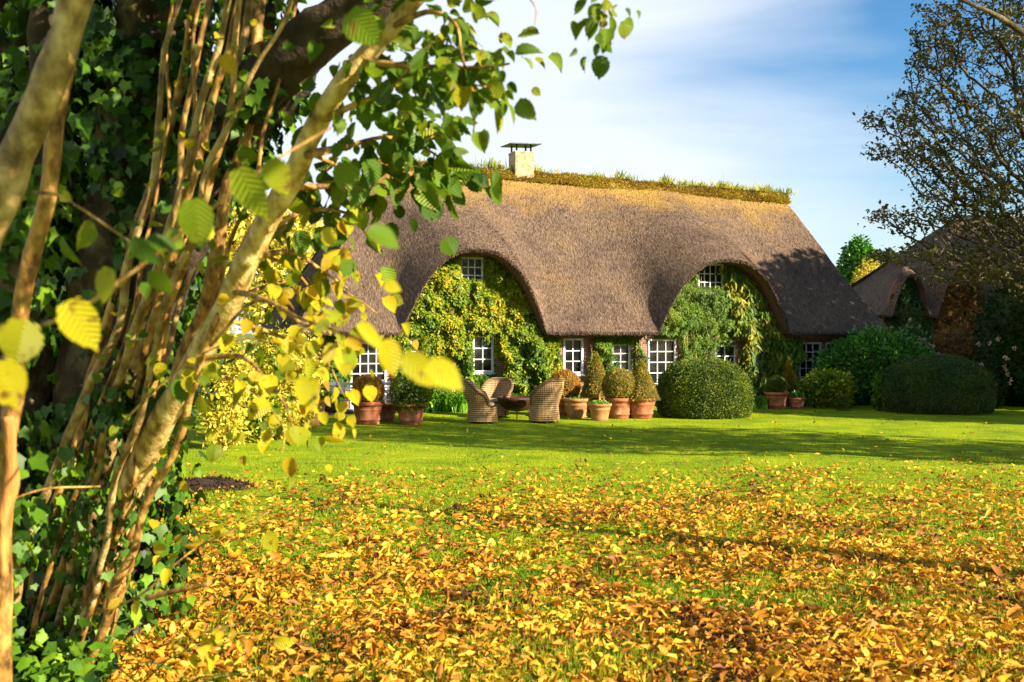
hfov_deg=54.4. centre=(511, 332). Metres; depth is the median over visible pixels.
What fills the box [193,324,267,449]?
spiraea shrub
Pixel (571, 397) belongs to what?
sedum
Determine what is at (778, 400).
terracotta pot
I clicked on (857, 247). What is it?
garden tree
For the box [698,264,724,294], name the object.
window
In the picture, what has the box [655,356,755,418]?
clipped yew dome
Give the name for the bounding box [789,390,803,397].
herb plant
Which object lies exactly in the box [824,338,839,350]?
window
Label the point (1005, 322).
camellia
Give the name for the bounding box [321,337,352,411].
garden ivy
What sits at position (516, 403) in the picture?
fire bowl
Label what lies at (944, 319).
autumn creeper
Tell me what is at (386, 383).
folding chair
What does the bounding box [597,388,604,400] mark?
driftwood
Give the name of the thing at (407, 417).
terracotta pot
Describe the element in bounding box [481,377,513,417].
wicker armchair
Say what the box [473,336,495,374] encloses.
window
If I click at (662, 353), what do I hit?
french door
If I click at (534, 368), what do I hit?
creeper skirt
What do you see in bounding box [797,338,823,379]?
window
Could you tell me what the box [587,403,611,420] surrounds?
terracotta pot
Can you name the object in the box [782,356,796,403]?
cone
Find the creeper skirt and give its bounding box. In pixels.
[497,333,563,394]
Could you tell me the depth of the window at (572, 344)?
28.23 m
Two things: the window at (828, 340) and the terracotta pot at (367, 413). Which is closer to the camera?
the terracotta pot at (367, 413)
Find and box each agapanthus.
[425,391,467,412]
[750,394,770,408]
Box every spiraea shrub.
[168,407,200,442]
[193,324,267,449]
[234,388,297,443]
[248,319,325,439]
[288,322,327,428]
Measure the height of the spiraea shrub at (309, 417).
2.500 m
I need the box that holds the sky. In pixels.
[212,0,1023,333]
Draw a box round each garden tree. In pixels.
[835,233,877,284]
[871,245,897,264]
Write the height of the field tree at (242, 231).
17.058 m
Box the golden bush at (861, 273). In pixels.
[850,258,882,284]
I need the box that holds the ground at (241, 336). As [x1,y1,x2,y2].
[230,334,257,360]
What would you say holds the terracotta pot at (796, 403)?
on the lawn at (860, 418)
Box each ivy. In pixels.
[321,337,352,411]
[886,278,932,335]
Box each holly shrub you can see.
[58,0,116,301]
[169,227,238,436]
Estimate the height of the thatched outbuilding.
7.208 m
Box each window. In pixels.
[410,338,431,359]
[461,257,482,287]
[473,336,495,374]
[560,335,586,375]
[611,341,632,372]
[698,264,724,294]
[716,340,738,362]
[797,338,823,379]
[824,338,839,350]
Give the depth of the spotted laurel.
26.72 m
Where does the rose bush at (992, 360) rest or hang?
on the lawn at (860, 418)
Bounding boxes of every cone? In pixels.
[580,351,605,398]
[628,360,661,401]
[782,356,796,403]
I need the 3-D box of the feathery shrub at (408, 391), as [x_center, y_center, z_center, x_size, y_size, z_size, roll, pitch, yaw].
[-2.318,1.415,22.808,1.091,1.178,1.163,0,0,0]
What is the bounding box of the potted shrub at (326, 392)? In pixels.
[318,376,330,405]
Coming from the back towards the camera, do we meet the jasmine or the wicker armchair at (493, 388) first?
the jasmine
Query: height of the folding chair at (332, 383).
0.939 m
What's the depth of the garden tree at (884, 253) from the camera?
49.92 m
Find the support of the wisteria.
attached to the thatched cottage
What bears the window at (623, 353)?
in the thatched cottage
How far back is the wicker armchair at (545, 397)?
22.98 m
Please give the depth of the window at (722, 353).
29.97 m
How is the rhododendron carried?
on the lawn at (860, 418)
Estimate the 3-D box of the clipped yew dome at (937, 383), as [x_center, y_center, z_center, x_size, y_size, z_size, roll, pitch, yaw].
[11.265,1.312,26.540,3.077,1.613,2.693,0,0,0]
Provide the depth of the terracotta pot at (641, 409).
24.20 m
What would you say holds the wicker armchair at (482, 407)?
on the lawn at (860, 418)
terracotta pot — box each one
[351,400,384,424]
[380,403,395,421]
[396,403,426,424]
[559,398,566,415]
[562,397,590,417]
[585,396,604,412]
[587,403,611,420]
[605,398,631,418]
[630,398,654,418]
[764,391,788,408]
[788,397,805,408]
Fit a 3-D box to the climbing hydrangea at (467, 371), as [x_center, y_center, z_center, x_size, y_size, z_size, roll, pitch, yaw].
[-1.717,1.149,26.686,2.998,1.925,0.635,0,0,-20]
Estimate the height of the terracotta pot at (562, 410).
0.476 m
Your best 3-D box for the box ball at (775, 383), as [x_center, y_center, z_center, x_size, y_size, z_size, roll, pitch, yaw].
[7.288,1.464,27.468,0.597,0.627,0.612,0,0,0]
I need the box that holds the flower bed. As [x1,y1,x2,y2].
[326,402,853,414]
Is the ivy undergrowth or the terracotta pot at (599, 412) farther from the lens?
the terracotta pot at (599, 412)
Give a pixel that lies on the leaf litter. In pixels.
(851, 644)
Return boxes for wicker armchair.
[462,378,497,423]
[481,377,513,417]
[529,378,564,423]
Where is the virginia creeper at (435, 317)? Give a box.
[387,254,562,394]
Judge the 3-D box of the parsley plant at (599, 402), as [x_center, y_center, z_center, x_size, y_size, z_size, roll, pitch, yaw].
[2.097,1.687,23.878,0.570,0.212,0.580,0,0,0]
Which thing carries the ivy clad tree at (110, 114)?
on the lawn at (860, 418)
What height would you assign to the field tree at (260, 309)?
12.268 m
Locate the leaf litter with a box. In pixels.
[17,410,1023,681]
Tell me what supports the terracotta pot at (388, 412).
on the lawn at (860, 418)
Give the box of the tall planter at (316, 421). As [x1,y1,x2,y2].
[311,400,324,425]
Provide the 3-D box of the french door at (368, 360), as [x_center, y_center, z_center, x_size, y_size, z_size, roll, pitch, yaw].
[-3.790,1.068,26.231,1.170,1.924,0.190,0,0,-20]
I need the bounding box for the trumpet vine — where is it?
[587,335,649,373]
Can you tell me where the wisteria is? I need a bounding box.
[718,266,807,398]
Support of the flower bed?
on the lawn at (860, 418)
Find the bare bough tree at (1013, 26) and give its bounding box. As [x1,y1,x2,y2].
[959,0,1023,36]
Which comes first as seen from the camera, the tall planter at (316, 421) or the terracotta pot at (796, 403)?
the tall planter at (316, 421)
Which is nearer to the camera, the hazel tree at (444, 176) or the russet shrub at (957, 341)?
the hazel tree at (444, 176)
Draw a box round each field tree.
[224,192,323,343]
[225,206,255,275]
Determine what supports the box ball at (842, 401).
on the lawn at (860, 418)
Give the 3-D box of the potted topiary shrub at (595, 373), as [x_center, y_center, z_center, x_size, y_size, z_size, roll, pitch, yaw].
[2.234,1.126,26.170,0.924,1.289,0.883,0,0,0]
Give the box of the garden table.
[326,386,393,396]
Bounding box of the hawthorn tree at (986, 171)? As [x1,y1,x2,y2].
[852,0,1023,305]
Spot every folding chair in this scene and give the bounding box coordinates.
[329,382,337,411]
[336,382,352,401]
[383,382,401,400]
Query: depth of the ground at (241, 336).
295.25 m
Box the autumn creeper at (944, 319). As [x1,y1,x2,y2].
[933,283,982,338]
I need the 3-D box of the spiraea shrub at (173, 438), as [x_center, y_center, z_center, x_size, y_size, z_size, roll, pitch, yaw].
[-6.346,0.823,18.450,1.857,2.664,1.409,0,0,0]
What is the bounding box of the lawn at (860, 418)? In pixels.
[108,364,1023,681]
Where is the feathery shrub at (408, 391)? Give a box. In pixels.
[388,372,433,414]
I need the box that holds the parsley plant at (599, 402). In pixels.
[588,400,610,406]
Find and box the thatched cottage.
[261,142,891,410]
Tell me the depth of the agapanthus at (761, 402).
27.48 m
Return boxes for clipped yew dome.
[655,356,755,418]
[875,352,998,414]
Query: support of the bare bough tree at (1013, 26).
on the lawn at (860, 418)
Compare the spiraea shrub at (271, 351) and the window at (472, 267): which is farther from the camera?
the window at (472, 267)
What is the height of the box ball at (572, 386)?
0.901 m
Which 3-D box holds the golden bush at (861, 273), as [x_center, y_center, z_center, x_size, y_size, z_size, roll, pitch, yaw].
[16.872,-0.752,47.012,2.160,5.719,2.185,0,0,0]
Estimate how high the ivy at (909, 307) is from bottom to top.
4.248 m
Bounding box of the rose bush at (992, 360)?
[966,329,1016,408]
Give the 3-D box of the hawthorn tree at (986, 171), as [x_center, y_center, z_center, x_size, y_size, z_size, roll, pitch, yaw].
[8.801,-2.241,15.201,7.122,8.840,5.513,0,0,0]
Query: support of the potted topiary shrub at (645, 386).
in the terracotta pot at (641, 409)
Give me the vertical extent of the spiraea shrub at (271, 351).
2.446 m
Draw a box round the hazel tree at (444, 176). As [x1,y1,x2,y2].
[0,0,640,681]
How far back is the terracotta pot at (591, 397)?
25.89 m
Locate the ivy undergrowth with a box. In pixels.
[12,582,261,681]
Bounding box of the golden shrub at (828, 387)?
[795,365,858,408]
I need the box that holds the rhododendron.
[809,321,934,405]
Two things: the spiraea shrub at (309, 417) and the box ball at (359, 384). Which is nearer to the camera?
the spiraea shrub at (309, 417)
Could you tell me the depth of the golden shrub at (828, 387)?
27.66 m
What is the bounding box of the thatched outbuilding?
[851,215,1023,338]
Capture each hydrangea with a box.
[395,343,498,404]
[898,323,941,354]
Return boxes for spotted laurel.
[871,367,887,410]
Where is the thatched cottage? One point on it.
(583, 260)
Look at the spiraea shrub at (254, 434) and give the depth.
18.90 m
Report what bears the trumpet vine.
attached to the thatched cottage
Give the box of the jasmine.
[656,266,735,360]
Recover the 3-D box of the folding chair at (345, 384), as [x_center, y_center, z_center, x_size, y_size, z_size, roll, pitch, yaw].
[-3.937,1.640,24.027,0.525,0.939,0.525,0,0,6]
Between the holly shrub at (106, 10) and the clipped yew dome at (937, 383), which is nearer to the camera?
the holly shrub at (106, 10)
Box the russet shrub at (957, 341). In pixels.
[930,318,977,361]
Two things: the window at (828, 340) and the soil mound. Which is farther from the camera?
the window at (828, 340)
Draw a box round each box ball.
[352,373,384,401]
[550,368,581,397]
[601,367,635,397]
[765,375,786,391]
[834,394,849,410]
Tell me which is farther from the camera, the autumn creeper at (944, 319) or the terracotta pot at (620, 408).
the autumn creeper at (944, 319)
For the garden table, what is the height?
0.738 m
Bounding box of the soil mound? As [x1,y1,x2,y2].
[165,475,254,491]
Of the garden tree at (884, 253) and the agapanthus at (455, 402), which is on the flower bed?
the agapanthus at (455, 402)
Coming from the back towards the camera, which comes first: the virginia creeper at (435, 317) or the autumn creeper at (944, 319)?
the autumn creeper at (944, 319)
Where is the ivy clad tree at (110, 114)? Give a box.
[0,0,396,675]
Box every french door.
[346,337,387,410]
[645,335,675,384]
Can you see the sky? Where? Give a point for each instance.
(765, 92)
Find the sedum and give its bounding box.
[568,396,585,398]
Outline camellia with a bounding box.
[970,260,1023,406]
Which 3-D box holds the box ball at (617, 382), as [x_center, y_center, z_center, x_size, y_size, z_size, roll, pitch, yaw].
[2.636,1.303,24.458,0.920,0.931,0.915,0,0,0]
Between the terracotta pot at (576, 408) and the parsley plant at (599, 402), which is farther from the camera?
the terracotta pot at (576, 408)
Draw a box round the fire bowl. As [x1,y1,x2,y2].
[497,395,529,418]
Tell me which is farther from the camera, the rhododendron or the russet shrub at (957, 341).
the russet shrub at (957, 341)
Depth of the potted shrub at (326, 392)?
22.38 m
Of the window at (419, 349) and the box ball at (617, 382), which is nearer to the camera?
the box ball at (617, 382)

